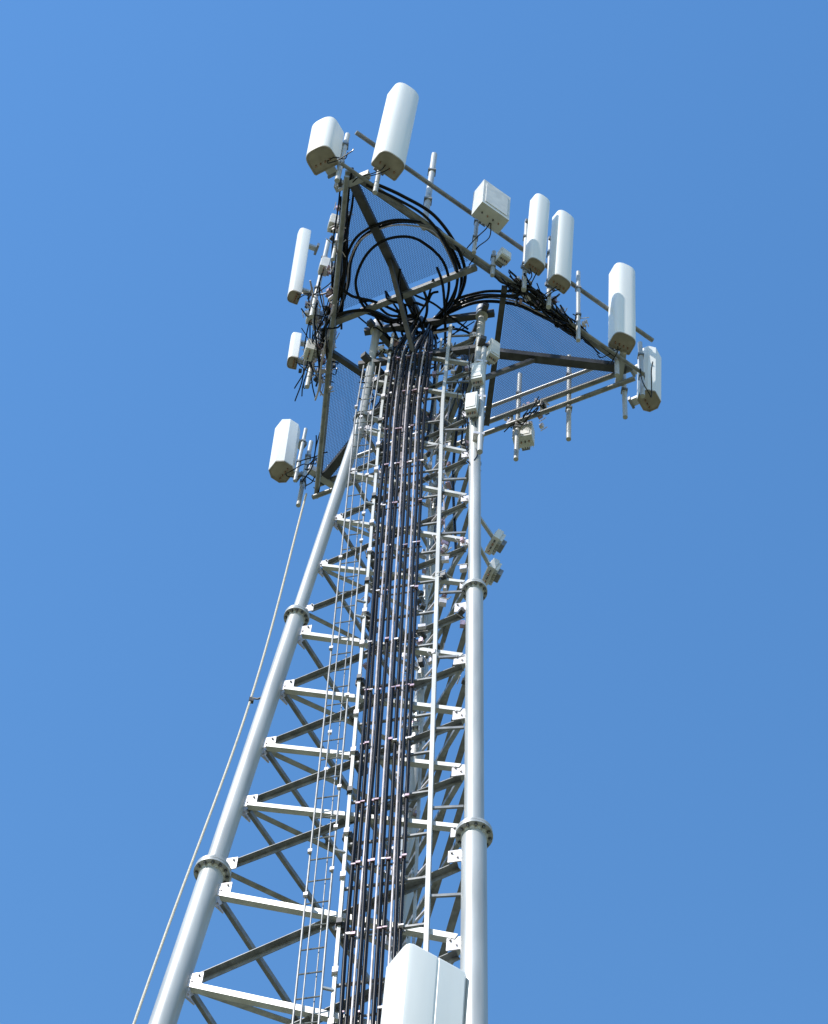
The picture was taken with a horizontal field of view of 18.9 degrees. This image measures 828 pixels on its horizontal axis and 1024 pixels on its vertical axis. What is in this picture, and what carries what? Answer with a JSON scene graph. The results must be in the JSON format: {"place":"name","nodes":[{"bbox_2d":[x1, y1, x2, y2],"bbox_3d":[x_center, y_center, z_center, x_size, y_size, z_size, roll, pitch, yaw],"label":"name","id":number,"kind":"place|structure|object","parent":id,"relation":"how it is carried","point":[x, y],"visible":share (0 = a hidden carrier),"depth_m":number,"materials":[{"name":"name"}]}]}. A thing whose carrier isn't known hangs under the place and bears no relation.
{"place":"outdoors","nodes":[
{"label":"outdoors","id":0,"kind":"place"},
{"bbox_2d":[0,0,827,1023],"label":"sky","id":1,"kind":"structure","parent":0,"point":[655,620],"materials":[{"name":"blue"}]},
{"label":"ground","id":2,"kind":"structure","parent":0,"visible":0},
{"bbox_3d":[-1.437,12.030,4.998,14.000,0.040,14.000,7,-61,0],"label":"gravel pad","id":3,"kind":"object","parent":2,"relation":"on","visible":0},
{"bbox_2d":[132,493,306,1023],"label":"tag line rope","id":4,"kind":"object","parent":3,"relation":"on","point":[251,699],"visible":0.98,"depth_m":24.90,"materials":[{"name":"fabric"}]},
{"bbox_3d":[0.068,10.665,4.068,1.000,0.720,1.000,7,-61,0],"label":"concrete footing","id":5,"kind":"object","parent":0,"visible":0},
{"bbox_2d":[148,180,588,1023],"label":"lattice tower","id":6,"kind":"structure","parent":5,"relation":"on","point":[470,834],"depth_m":22.01,"materials":[{"name":"metal"}]},
{"bbox_2d":[305,305,323,324],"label":"remote radio unit","id":7,"kind":"object","parent":6,"relation":"attached to","point":[318,313],"visible":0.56,"depth_m":30.15,"materials":[{"name":"paint"}]},
{"bbox_2d":[381,943,465,1023],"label":"panel antenna","id":8,"kind":"object","parent":6,"relation":"attached to","point":[422,986],"visible":1,"depth_m":17.87,"materials":[{"name":"plastic"}]},
{"bbox_2d":[284,148,652,1023],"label":"coaxial cable run","id":9,"kind":"object","parent":6,"relation":"attached to","point":[426,342],"visible":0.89,"depth_m":24.77,"materials":[{"name":"rubber"}]},
{"bbox_2d":[465,391,478,419],"bbox_3d":[0.648,-1.157,27.311,0.130,0.476,0.188,-11,-62,10],"label":"remote radio unit","id":10,"kind":"object","parent":6,"relation":"attached to","point":[471,405],"visible":1,"depth_m":27.19,"materials":[{"name":"paint"}]},
{"bbox_2d":[293,130,653,507],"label":"antenna platform","id":11,"kind":"structure","parent":6,"relation":"attached to","point":[620,366],"depth_m":30.01,"materials":[{"name":"metal"}]},
{"bbox_2d":[268,419,306,482],"bbox_3d":[-1.599,-0.746,31.632,0.448,1.150,0.300,33,-64,-14],"label":"panel antenna","id":12,"kind":"object","parent":11,"relation":"attached to","point":[286,444],"visible":0.94,"depth_m":31.39,"materials":[{"name":"plastic"}]},
{"bbox_2d":[287,332,308,369],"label":"panel antenna","id":13,"kind":"object","parent":11,"relation":"attached to","point":[296,342],"visible":0.93,"depth_m":30.50,"materials":[{"name":"plastic"}]},
{"bbox_2d":[287,228,319,304],"bbox_3d":[-1.370,-3.039,30.783,0.341,1.930,0.170,20,-62,-7],"label":"panel antenna","id":14,"kind":"object","parent":11,"relation":"attached to","point":[303,246],"visible":0.98,"depth_m":30.61,"materials":[{"name":"plastic"}]},
{"bbox_2d":[303,338,320,361],"bbox_3d":[-1.229,-1.959,30.084,0.188,0.336,0.170,15,-61,-5],"label":"remote radio unit","id":15,"kind":"object","parent":11,"relation":"attached to","point":[310,353],"visible":0.95,"depth_m":29.98,"materials":[{"name":"paint"}]},
{"bbox_2d":[306,116,343,178],"bbox_3d":[-1.040,-4.310,29.490,0.340,0.950,0.462,-25,-65,16],"label":"panel antenna","id":16,"kind":"object","parent":11,"relation":"attached to","point":[326,140],"visible":0.98,"depth_m":29.21,"materials":[{"name":"plastic"}]},
{"bbox_2d":[318,256,333,276],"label":"remote radio unit","id":17,"kind":"object","parent":11,"relation":"attached to","point":[325,262],"visible":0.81,"depth_m":30.09,"materials":[{"name":"paint"}]},
{"bbox_2d":[327,213,338,233],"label":"remote radio unit","id":18,"kind":"object","parent":11,"relation":"attached to","point":[332,220],"visible":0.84,"depth_m":29.48,"materials":[{"name":"paint"}]},
{"bbox_2d":[371,82,418,180],"bbox_3d":[-0.241,-4.584,30.030,0.360,2.250,0.471,33,-64,-14],"label":"panel antenna","id":19,"kind":"object","parent":11,"relation":"attached to","point":[395,132],"visible":1,"depth_m":29.66,"materials":[{"name":"plastic"}]},
{"bbox_2d":[471,179,510,233],"bbox_3d":[0.910,-3.663,29.933,0.400,0.796,0.308,33,-64,-14],"label":"remote radio unit","id":20,"kind":"object","parent":11,"relation":"attached to","point":[491,203],"visible":1,"depth_m":29.66,"materials":[{"name":"paint"}]},
{"bbox_2d":[486,338,499,365],"bbox_3d":[0.899,-1.853,28.913,0.130,0.476,0.188,33,-64,-14],"label":"remote radio unit","id":21,"kind":"object","parent":11,"relation":"attached to","point":[493,353],"visible":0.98,"depth_m":28.78,"materials":[{"name":"paint"}]},
{"bbox_2d":[495,247,510,267],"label":"remote radio unit","id":22,"kind":"object","parent":11,"relation":"attached to","point":[503,257],"visible":1,"depth_m":29.59,"materials":[{"name":"paint"}]},
{"bbox_2d":[512,421,534,450],"bbox_3d":[1.344,-0.911,30.247,0.240,0.436,0.248,-11,-62,10],"label":"remote radio unit","id":23,"kind":"object","parent":11,"relation":"attached to","point":[527,437],"visible":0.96,"depth_m":30.09,"materials":[{"name":"paint"}]},
{"bbox_2d":[520,193,549,275],"bbox_3d":[1.484,-3.371,30.422,0.230,1.950,0.362,33,-64,-14],"label":"panel antenna","id":24,"kind":"object","parent":11,"relation":"attached to","point":[537,221],"visible":1,"depth_m":30.18,"materials":[{"name":"plastic"}]},
{"bbox_2d":[545,210,573,293],"bbox_3d":[1.782,-3.168,30.504,0.260,1.930,0.371,33,-64,-14],"label":"panel antenna","id":25,"kind":"object","parent":11,"relation":"attached to","point":[560,238],"visible":1,"depth_m":30.26,"materials":[{"name":"plastic"}]},
{"bbox_2d":[608,262,635,354],"bbox_3d":[2.570,-2.499,30.872,0.300,2.010,0.434,24,-62,-10],"label":"panel antenna","id":26,"kind":"object","parent":11,"relation":"attached to","point":[621,322],"visible":0.99,"depth_m":30.58,"materials":[{"name":"plastic"}]},
{"bbox_2d":[628,346,660,411],"bbox_3d":[2.873,-1.633,30.899,0.421,1.250,0.290,-25,-65,16],"label":"panel antenna","id":27,"kind":"object","parent":11,"relation":"attached to","point":[647,403],"visible":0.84,"depth_m":30.57,"materials":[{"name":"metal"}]},
{"bbox_2d":[471,361,484,389],"bbox_3d":[0.730,-1.527,27.960,0.130,0.476,0.188,-11,-62,10],"label":"remote radio unit","id":28,"kind":"object","parent":6,"relation":"attached to","point":[477,374],"visible":1,"depth_m":27.83,"materials":[{"name":"paint"}]},
{"bbox_2d":[481,546,503,585],"bbox_3d":[0.765,0.476,25.024,0.237,0.269,0.538,-6,-62,7],"label":"remote radio unit","id":29,"kind":"object","parent":6,"relation":"attached to","point":[493,572],"visible":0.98,"depth_m":25.01,"materials":[{"name":"paint"}]},
{"bbox_2d":[481,517,506,554],"bbox_3d":[0.802,0.183,25.582,0.242,0.269,0.542,-11,-62,10],"label":"remote radio unit","id":30,"kind":"object","parent":6,"relation":"attached to","point":[497,542],"visible":0.98,"depth_m":25.56,"materials":[{"name":"paint"}]}
]}

